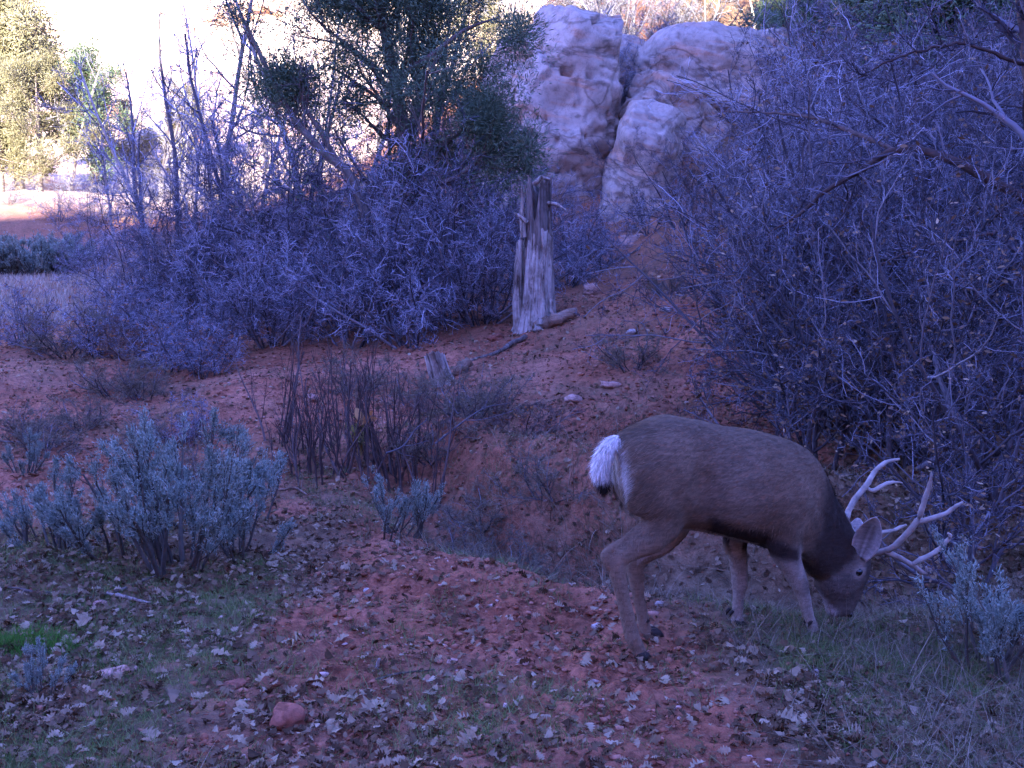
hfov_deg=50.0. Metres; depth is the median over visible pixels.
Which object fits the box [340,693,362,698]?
fallen leaf
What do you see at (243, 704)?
fallen leaf
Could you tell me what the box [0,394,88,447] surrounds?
brush
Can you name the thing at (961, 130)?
oak brush
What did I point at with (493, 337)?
stone
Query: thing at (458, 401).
brush
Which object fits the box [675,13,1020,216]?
oak brush
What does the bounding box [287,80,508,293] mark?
bare brush
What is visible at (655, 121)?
sandstone boulder
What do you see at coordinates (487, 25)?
pinyon pine
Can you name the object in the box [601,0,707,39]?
bare brush
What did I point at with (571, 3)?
bare brush
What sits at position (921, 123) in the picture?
oak brush
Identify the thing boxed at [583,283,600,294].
stone
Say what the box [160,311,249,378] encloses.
brush
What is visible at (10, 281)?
meadow grass
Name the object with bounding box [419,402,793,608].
hanging grass
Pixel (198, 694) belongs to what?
fallen leaf
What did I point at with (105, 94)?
juniper tree
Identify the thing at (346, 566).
fallen leaf
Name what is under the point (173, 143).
leafless tree
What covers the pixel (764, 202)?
oak brush
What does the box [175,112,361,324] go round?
bare brush
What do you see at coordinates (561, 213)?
bare brush
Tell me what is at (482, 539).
brush
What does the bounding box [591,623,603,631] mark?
stone
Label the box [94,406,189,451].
brush
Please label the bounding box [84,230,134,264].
round bush
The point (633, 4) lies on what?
leafless tree
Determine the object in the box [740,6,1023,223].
oak brush
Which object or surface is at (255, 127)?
leafless tree
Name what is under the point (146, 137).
pinyon pine
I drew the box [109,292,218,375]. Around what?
brush
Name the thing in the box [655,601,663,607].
stone
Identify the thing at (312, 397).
stone
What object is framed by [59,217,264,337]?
bare brush
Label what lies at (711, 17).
bare brush
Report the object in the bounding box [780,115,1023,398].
oak brush
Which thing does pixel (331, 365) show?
bare sticks
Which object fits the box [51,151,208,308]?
bare brush
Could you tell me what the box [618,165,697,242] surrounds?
oak brush
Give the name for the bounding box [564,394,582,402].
stone
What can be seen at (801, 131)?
oak brush
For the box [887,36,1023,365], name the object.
oak brush
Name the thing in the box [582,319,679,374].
brush
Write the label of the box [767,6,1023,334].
oak brush
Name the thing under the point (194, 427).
brush
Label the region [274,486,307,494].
fallen stick
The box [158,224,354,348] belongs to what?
bare brush
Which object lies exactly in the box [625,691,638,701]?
fallen leaf
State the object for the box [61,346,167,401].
brush
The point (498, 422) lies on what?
brush
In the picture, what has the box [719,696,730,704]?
fallen leaf
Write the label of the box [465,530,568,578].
brush
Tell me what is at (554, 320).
fallen log
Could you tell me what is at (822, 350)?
oak brush
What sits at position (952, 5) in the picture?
juniper tree
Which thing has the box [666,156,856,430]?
oak brush
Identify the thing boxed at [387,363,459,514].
bare sticks
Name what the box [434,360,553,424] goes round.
brush
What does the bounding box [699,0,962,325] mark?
oak brush
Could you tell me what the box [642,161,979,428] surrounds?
oak brush
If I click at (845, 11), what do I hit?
oak brush
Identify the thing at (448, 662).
leaf
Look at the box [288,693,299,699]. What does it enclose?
fallen leaf
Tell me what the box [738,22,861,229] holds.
oak brush
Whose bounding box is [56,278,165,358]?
brush
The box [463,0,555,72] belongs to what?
bare brush
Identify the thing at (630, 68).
bare brush
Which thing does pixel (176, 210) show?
bare brush
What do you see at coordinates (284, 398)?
bare sticks
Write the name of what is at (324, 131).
leafless tree
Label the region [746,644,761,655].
fallen leaf
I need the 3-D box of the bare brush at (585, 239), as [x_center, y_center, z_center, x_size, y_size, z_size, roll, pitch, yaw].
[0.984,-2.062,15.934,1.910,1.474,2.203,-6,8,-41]
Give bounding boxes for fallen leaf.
[19,621,31,628]
[31,694,53,702]
[75,613,92,626]
[93,639,110,653]
[118,707,136,716]
[141,726,160,743]
[155,672,168,679]
[187,649,197,656]
[191,691,208,698]
[211,647,231,655]
[227,734,248,745]
[233,699,248,714]
[255,668,271,681]
[266,560,277,566]
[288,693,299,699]
[292,631,312,644]
[306,675,323,681]
[323,718,343,732]
[334,633,348,641]
[340,560,352,569]
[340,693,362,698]
[361,694,377,713]
[369,698,389,706]
[422,683,437,694]
[453,669,464,681]
[457,726,476,748]
[529,710,538,718]
[580,652,591,665]
[587,681,600,687]
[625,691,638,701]
[660,675,669,683]
[686,714,696,725]
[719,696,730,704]
[734,656,747,662]
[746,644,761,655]
[777,707,800,725]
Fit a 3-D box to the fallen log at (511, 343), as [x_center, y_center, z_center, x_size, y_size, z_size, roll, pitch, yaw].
[-0.147,-0.400,11.987,0.082,0.222,1.245,3,7,28]
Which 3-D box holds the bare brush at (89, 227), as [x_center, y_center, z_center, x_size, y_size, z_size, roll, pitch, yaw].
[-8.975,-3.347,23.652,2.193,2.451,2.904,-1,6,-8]
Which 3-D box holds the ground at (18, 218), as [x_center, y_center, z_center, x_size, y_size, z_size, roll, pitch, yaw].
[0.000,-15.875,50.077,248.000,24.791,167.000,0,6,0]
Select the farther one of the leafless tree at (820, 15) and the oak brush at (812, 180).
the leafless tree at (820, 15)
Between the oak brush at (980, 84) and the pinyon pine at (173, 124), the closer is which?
the oak brush at (980, 84)
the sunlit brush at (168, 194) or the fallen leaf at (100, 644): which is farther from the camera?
the sunlit brush at (168, 194)
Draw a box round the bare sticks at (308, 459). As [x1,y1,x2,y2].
[264,375,335,475]
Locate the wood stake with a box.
[549,298,554,313]
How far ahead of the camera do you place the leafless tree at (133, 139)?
23.12 m
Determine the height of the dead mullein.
0.810 m
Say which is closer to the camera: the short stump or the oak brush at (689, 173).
the short stump
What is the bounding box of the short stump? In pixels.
[424,351,453,386]
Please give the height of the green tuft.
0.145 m
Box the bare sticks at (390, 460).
[356,356,439,491]
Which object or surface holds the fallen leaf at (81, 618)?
on the ground at (18, 218)
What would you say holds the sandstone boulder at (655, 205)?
on the ground at (18, 218)
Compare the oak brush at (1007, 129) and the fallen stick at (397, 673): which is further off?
the oak brush at (1007, 129)
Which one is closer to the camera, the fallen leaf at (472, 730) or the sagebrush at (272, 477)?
the fallen leaf at (472, 730)
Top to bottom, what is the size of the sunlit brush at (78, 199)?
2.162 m
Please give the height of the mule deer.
1.060 m
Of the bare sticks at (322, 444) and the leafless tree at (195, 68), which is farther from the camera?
the leafless tree at (195, 68)
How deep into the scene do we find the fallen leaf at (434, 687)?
4.09 m
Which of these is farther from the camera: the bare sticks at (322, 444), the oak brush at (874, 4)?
the oak brush at (874, 4)
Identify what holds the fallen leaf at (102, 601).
on the ground at (18, 218)
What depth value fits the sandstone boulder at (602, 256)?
19.21 m
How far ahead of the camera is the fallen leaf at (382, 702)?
3.99 m
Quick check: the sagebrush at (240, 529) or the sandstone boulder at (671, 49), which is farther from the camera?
the sandstone boulder at (671, 49)
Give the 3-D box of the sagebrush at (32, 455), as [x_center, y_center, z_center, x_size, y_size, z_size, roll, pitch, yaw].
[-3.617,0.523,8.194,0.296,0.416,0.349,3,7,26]
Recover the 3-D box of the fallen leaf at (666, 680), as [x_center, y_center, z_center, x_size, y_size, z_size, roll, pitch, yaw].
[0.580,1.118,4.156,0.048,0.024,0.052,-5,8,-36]
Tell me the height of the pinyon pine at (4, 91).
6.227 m
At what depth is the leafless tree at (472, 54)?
26.61 m
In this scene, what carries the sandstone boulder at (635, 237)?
on the ground at (18, 218)
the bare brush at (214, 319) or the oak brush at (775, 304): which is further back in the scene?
the bare brush at (214, 319)
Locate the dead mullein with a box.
[345,359,368,455]
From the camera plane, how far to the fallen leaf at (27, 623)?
4.89 m
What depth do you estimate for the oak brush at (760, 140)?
17.84 m
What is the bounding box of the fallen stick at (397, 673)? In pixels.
[375,669,433,679]
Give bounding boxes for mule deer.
[588,413,963,660]
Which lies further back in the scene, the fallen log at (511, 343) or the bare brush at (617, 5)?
the bare brush at (617, 5)
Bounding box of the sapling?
[680,127,776,301]
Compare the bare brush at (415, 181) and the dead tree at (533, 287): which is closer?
the dead tree at (533, 287)
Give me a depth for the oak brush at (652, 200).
18.15 m
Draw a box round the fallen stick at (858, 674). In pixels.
[802,660,937,686]
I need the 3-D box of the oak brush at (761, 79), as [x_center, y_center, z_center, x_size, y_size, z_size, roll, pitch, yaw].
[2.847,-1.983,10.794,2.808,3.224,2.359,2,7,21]
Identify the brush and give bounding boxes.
[0,171,33,205]
[0,278,65,347]
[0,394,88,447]
[0,405,96,457]
[2,294,135,361]
[23,172,106,221]
[24,383,129,435]
[27,176,145,281]
[50,164,131,226]
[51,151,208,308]
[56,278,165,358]
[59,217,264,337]
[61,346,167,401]
[68,258,163,326]
[71,115,346,294]
[78,139,274,321]
[84,167,168,222]
[86,355,201,409]
[92,303,184,364]
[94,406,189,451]
[95,112,321,311]
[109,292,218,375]
[112,141,299,335]
[117,143,270,220]
[121,388,226,447]
[122,160,219,226]
[126,269,284,359]
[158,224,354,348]
[159,134,328,262]
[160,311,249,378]
[163,427,266,496]
[172,51,489,326]
[173,83,433,339]
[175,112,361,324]
[179,39,447,305]
[186,57,453,337]
[231,105,515,347]
[232,124,476,348]
[269,198,470,350]
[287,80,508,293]
[300,83,519,317]
[300,92,558,326]
[308,342,405,397]
[324,112,503,260]
[358,360,459,410]
[362,71,597,304]
[387,406,478,466]
[389,193,596,328]
[397,134,609,284]
[398,379,489,415]
[408,361,537,435]
[430,471,536,534]
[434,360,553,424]
[434,507,529,557]
[440,379,584,437]
[453,145,608,286]
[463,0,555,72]
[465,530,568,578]
[479,432,604,510]
[481,0,559,34]
[498,192,653,288]
[499,294,573,320]
[506,0,603,29]
[518,0,662,32]
[531,0,610,10]
[552,179,610,273]
[554,208,638,270]
[569,0,662,35]
[570,102,1023,433]
[578,114,618,197]
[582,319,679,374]
[587,1,639,67]
[591,2,654,106]
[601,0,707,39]
[605,125,718,228]
[608,0,708,38]
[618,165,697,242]
[633,261,692,295]
[635,141,1023,505]
[636,125,753,223]
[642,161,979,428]
[646,0,735,26]
[648,0,1023,432]
[649,105,775,257]
[651,146,1002,342]
[652,0,943,324]
[653,0,1020,402]
[655,89,1023,386]
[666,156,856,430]
[668,21,1023,326]
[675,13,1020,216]
[675,139,1023,462]
[684,194,1003,470]
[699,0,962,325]
[704,0,1019,183]
[708,147,851,297]
[711,186,887,378]
[712,10,1022,217]
[712,132,1023,456]
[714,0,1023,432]
[714,70,826,177]
[721,27,1023,337]
[738,1,1022,159]
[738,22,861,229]
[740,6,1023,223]
[741,1,998,175]
[747,89,829,242]
[760,26,1017,169]
[764,146,1023,422]
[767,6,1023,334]
[768,2,1023,294]
[774,65,854,171]
[775,108,1023,343]
[778,4,910,121]
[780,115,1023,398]
[797,121,1023,515]
[802,0,1021,177]
[811,69,1023,309]
[814,0,968,102]
[825,191,1023,477]
[832,0,991,98]
[832,275,1023,609]
[854,0,1023,286]
[865,83,1023,288]
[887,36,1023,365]
[892,0,1021,153]
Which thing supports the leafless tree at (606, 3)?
on the ground at (18, 218)
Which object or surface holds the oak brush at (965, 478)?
on the ground at (18, 218)
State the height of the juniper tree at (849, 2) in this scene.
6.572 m
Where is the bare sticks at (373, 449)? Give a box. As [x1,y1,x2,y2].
[350,363,432,492]
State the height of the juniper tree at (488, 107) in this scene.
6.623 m
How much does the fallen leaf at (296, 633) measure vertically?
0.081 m
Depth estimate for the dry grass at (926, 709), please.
4.73 m
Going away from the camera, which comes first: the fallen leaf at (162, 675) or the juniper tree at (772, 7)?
the fallen leaf at (162, 675)
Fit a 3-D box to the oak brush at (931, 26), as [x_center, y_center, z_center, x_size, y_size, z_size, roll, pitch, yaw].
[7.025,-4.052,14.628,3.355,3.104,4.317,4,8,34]
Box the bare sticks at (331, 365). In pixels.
[296,329,380,450]
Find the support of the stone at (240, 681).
on the ground at (18, 218)
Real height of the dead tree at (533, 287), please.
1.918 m
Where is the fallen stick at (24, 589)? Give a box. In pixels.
[5,586,70,595]
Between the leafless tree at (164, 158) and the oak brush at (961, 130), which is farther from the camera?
the leafless tree at (164, 158)
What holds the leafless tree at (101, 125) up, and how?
on the ground at (18, 218)
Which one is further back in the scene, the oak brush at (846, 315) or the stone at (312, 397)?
the stone at (312, 397)
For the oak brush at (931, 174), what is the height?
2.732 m
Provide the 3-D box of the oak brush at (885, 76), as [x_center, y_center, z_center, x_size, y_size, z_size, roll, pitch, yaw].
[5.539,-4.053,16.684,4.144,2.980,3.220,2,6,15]
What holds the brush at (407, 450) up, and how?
on the ground at (18, 218)
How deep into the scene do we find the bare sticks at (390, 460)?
8.33 m
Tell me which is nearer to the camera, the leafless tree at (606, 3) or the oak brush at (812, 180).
the oak brush at (812, 180)
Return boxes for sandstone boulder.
[479,4,623,214]
[482,32,529,119]
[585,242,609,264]
[599,98,686,222]
[618,69,712,144]
[619,33,645,104]
[619,233,644,245]
[625,21,809,123]
[635,203,671,219]
[681,105,730,156]
[759,27,823,68]
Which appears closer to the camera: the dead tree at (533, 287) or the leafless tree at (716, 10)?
the dead tree at (533, 287)
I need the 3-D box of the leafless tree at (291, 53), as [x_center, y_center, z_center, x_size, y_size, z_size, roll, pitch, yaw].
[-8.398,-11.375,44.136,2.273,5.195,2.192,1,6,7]
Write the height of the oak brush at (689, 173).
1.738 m
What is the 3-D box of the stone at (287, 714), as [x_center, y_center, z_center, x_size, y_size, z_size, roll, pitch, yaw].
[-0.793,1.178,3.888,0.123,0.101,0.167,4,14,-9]
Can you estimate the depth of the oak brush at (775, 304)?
8.02 m
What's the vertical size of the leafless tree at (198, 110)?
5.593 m
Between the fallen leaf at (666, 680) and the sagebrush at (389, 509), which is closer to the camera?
the fallen leaf at (666, 680)
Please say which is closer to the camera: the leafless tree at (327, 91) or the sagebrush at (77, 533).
the sagebrush at (77, 533)
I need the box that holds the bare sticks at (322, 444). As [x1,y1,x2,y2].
[273,321,372,489]
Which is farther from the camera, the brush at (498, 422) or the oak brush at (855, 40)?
the oak brush at (855, 40)
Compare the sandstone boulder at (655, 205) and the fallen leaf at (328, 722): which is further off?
the sandstone boulder at (655, 205)
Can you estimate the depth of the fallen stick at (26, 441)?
9.42 m
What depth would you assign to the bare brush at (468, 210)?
14.93 m
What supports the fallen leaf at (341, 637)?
on the ground at (18, 218)
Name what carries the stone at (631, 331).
on the ground at (18, 218)
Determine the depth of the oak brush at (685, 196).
15.63 m
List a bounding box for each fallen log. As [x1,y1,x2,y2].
[471,334,527,360]
[532,308,578,328]
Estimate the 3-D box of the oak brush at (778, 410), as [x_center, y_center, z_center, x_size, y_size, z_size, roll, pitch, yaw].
[2.247,-0.200,7.319,2.314,2.159,1.750,-9,11,-54]
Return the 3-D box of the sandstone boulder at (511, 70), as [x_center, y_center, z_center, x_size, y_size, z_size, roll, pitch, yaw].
[0.314,-6.659,24.407,1.782,2.403,3.001,13,1,-24]
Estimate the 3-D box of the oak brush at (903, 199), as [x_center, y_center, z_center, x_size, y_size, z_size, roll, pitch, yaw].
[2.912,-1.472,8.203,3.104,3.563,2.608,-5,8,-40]
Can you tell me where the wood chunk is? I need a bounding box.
[453,357,472,375]
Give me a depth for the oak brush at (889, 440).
6.70 m
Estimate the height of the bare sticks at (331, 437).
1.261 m
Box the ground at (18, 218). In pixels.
[0,0,1023,767]
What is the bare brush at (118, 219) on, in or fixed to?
on the ground at (18, 218)
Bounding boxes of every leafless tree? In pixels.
[22,46,113,190]
[30,91,102,192]
[33,57,153,249]
[66,119,130,271]
[94,34,168,271]
[104,0,276,262]
[119,32,221,191]
[120,0,211,252]
[137,22,219,197]
[151,0,255,281]
[157,84,239,224]
[190,0,409,242]
[205,1,268,168]
[232,100,271,193]
[258,38,383,248]
[261,48,336,218]
[275,41,326,100]
[285,26,371,167]
[363,1,461,189]
[364,12,402,145]
[373,72,498,250]
[430,0,526,149]
[569,0,620,15]
[624,0,639,33]
[680,0,737,21]
[733,0,755,27]
[802,0,838,38]
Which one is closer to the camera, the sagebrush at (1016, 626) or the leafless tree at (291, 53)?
the sagebrush at (1016, 626)
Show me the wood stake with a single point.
(551, 310)
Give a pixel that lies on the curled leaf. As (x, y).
(356, 412)
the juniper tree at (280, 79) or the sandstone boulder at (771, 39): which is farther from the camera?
the sandstone boulder at (771, 39)
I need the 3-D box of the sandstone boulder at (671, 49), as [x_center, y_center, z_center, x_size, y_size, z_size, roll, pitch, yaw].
[4.688,-6.825,24.999,4.175,2.573,3.369,5,7,5]
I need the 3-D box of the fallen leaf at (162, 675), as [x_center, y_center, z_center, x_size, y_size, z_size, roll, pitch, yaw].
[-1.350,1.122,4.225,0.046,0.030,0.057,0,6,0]
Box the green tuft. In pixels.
[0,614,112,663]
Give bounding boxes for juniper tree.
[37,27,143,192]
[187,0,386,328]
[254,0,567,319]
[549,0,584,7]
[723,0,931,89]
[751,0,840,43]
[815,0,996,106]
[857,0,1021,104]
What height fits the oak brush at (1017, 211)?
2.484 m
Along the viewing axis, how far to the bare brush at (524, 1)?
32.72 m
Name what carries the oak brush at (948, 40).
on the ground at (18, 218)
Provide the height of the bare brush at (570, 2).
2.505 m
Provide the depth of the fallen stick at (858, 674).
4.22 m
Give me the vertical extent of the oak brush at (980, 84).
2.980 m
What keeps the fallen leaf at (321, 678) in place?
on the ground at (18, 218)
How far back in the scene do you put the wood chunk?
11.04 m
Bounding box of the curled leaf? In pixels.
[354,408,376,425]
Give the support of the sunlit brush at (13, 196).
on the ground at (18, 218)
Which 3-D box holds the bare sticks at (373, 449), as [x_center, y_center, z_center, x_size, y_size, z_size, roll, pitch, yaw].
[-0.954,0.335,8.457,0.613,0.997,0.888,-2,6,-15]
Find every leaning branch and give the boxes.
[386,417,428,453]
[435,401,510,443]
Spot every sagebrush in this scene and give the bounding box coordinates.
[0,454,102,550]
[0,471,85,544]
[1,426,50,476]
[8,635,77,699]
[28,437,176,560]
[92,405,262,580]
[152,405,272,533]
[187,457,297,564]
[225,443,288,518]
[360,461,445,538]
[381,486,431,541]
[909,556,1023,679]
[929,524,1016,690]
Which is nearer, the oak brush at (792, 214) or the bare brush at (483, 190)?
the oak brush at (792, 214)
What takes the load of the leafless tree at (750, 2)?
on the ground at (18, 218)
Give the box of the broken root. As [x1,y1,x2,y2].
[532,318,542,332]
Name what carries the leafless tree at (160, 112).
on the ground at (18, 218)
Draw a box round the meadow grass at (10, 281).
[0,175,384,327]
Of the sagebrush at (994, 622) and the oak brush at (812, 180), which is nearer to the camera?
the sagebrush at (994, 622)
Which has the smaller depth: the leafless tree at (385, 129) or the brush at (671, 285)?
the brush at (671, 285)
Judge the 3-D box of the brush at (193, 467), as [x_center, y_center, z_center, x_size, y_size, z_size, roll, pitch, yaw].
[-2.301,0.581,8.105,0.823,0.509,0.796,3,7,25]
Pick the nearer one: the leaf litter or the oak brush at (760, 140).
the leaf litter
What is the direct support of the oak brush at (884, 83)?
on the ground at (18, 218)
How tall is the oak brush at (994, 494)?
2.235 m
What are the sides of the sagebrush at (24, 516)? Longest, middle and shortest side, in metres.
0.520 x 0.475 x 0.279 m
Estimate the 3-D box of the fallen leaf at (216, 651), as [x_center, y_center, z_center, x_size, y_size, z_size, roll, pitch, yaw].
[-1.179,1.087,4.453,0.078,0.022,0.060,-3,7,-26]
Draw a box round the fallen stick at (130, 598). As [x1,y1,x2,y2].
[107,591,149,603]
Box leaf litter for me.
[0,275,1023,767]
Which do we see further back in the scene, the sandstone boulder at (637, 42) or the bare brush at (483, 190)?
the sandstone boulder at (637, 42)
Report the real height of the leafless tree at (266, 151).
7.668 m
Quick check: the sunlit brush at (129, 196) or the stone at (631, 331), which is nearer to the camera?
the stone at (631, 331)
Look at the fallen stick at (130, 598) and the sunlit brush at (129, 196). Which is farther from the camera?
the sunlit brush at (129, 196)
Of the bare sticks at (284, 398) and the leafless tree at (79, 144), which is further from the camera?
the leafless tree at (79, 144)
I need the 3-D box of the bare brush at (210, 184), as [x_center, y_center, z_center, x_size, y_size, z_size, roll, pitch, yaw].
[-2.765,-2.689,15.294,4.126,4.109,4.332,4,7,30]
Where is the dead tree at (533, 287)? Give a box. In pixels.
[511,175,567,336]
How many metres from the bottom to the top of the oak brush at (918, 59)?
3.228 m
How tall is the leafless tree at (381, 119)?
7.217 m
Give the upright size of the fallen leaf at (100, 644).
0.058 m
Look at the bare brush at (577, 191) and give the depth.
18.19 m
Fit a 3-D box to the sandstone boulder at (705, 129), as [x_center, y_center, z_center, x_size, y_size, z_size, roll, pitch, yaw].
[3.768,-5.320,24.073,1.732,2.107,2.109,10,1,-29]
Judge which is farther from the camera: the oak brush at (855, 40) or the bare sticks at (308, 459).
the oak brush at (855, 40)
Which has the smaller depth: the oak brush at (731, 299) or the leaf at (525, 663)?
the leaf at (525, 663)
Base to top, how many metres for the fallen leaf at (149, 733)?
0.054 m
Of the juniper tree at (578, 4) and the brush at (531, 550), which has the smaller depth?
the brush at (531, 550)
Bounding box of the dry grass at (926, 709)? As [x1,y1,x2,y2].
[0,221,1023,767]
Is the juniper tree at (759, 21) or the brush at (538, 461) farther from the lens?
the juniper tree at (759, 21)
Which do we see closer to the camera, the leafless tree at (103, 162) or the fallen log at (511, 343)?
the fallen log at (511, 343)
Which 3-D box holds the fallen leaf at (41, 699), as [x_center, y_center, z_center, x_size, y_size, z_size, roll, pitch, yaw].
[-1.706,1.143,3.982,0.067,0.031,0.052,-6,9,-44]
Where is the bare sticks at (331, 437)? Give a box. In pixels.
[303,326,431,482]
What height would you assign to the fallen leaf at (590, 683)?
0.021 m
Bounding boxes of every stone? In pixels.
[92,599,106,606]
[95,665,137,678]
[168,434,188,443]
[220,678,247,689]
[269,702,305,730]
[305,393,317,401]
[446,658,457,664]
[487,333,503,341]
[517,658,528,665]
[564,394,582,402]
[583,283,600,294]
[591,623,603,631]
[600,381,621,387]
[626,329,635,334]
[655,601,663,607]
[659,307,671,312]
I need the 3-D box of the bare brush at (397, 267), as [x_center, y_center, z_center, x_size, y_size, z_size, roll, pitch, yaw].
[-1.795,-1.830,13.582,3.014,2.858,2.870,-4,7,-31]
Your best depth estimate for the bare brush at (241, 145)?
17.78 m
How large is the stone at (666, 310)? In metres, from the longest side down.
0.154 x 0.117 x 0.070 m
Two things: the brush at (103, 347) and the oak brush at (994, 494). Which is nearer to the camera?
the oak brush at (994, 494)
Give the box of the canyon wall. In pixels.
[3,0,548,80]
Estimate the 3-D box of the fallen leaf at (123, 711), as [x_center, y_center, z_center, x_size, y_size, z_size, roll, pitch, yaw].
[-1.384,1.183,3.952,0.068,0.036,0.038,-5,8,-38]
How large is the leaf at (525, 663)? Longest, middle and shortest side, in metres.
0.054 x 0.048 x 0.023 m
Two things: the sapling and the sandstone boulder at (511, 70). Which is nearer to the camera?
the sapling
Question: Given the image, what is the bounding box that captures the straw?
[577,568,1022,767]
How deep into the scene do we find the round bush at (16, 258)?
28.95 m
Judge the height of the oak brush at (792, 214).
2.111 m
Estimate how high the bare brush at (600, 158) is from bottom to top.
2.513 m
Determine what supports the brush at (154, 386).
on the ground at (18, 218)
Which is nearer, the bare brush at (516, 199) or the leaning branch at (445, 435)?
the leaning branch at (445, 435)
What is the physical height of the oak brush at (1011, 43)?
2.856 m
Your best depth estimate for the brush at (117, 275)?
16.92 m
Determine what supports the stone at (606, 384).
on the ground at (18, 218)
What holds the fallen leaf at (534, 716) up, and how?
on the ground at (18, 218)
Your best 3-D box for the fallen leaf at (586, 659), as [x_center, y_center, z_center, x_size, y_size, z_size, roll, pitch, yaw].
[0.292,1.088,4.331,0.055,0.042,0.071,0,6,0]
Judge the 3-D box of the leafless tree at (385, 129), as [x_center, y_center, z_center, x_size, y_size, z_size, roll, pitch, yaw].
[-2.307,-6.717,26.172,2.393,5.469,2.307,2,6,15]
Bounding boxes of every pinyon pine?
[0,0,125,190]
[0,37,105,192]
[0,48,43,192]
[103,94,171,189]
[149,72,223,177]
[447,0,511,75]
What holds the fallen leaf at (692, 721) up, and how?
on the ground at (18, 218)
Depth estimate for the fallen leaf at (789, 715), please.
3.81 m
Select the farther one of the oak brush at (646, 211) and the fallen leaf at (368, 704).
the oak brush at (646, 211)
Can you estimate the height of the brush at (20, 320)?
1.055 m
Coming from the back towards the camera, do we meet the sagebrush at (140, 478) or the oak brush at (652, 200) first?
the oak brush at (652, 200)
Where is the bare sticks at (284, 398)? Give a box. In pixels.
[224,286,306,446]
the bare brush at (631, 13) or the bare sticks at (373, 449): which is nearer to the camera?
the bare sticks at (373, 449)
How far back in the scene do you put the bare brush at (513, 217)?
15.40 m
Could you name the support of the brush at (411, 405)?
on the ground at (18, 218)
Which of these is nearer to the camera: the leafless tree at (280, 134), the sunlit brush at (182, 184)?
the leafless tree at (280, 134)
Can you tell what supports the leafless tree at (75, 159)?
on the ground at (18, 218)
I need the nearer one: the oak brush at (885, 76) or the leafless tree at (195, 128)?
the oak brush at (885, 76)
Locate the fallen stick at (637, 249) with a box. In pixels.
[615,247,640,263]
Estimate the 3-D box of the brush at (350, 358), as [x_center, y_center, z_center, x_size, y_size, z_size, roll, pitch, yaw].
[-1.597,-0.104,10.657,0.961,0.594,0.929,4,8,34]
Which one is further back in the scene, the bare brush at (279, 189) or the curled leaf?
the bare brush at (279, 189)
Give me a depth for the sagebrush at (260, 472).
6.51 m
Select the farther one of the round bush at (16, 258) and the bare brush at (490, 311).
the round bush at (16, 258)
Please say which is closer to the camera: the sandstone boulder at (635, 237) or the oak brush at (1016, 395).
the oak brush at (1016, 395)
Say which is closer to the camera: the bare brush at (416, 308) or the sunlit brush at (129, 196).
the bare brush at (416, 308)
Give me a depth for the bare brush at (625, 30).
25.44 m
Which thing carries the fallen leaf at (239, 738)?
on the ground at (18, 218)
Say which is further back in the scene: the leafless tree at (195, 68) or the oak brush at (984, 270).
the leafless tree at (195, 68)
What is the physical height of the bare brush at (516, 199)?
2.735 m
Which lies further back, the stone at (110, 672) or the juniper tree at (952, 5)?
the juniper tree at (952, 5)
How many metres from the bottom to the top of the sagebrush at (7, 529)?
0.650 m
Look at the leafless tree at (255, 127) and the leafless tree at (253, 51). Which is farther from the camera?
the leafless tree at (255, 127)
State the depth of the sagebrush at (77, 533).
5.82 m
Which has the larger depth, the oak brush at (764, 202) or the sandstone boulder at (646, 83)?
the sandstone boulder at (646, 83)
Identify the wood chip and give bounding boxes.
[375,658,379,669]
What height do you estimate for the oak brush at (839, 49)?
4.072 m
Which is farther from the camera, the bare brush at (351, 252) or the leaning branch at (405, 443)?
the bare brush at (351, 252)
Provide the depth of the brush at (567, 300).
13.58 m
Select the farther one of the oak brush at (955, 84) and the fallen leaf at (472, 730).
the oak brush at (955, 84)
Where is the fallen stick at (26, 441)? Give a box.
[0,440,71,443]
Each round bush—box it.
[0,229,97,277]
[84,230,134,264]
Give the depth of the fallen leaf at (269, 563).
5.70 m
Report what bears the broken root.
on the ground at (18, 218)
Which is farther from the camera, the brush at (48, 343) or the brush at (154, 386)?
the brush at (48, 343)
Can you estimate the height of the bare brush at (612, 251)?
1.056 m
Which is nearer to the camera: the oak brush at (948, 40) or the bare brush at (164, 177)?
the oak brush at (948, 40)
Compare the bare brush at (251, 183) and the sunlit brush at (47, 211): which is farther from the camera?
the sunlit brush at (47, 211)
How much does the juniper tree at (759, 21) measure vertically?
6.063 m
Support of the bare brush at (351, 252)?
on the ground at (18, 218)
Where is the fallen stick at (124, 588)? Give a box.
[89,575,155,597]
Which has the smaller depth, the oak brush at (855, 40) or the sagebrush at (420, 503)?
the sagebrush at (420, 503)
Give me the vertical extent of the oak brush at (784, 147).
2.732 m
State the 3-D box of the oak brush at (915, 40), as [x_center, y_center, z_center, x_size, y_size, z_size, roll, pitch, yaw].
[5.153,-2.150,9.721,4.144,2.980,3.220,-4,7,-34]

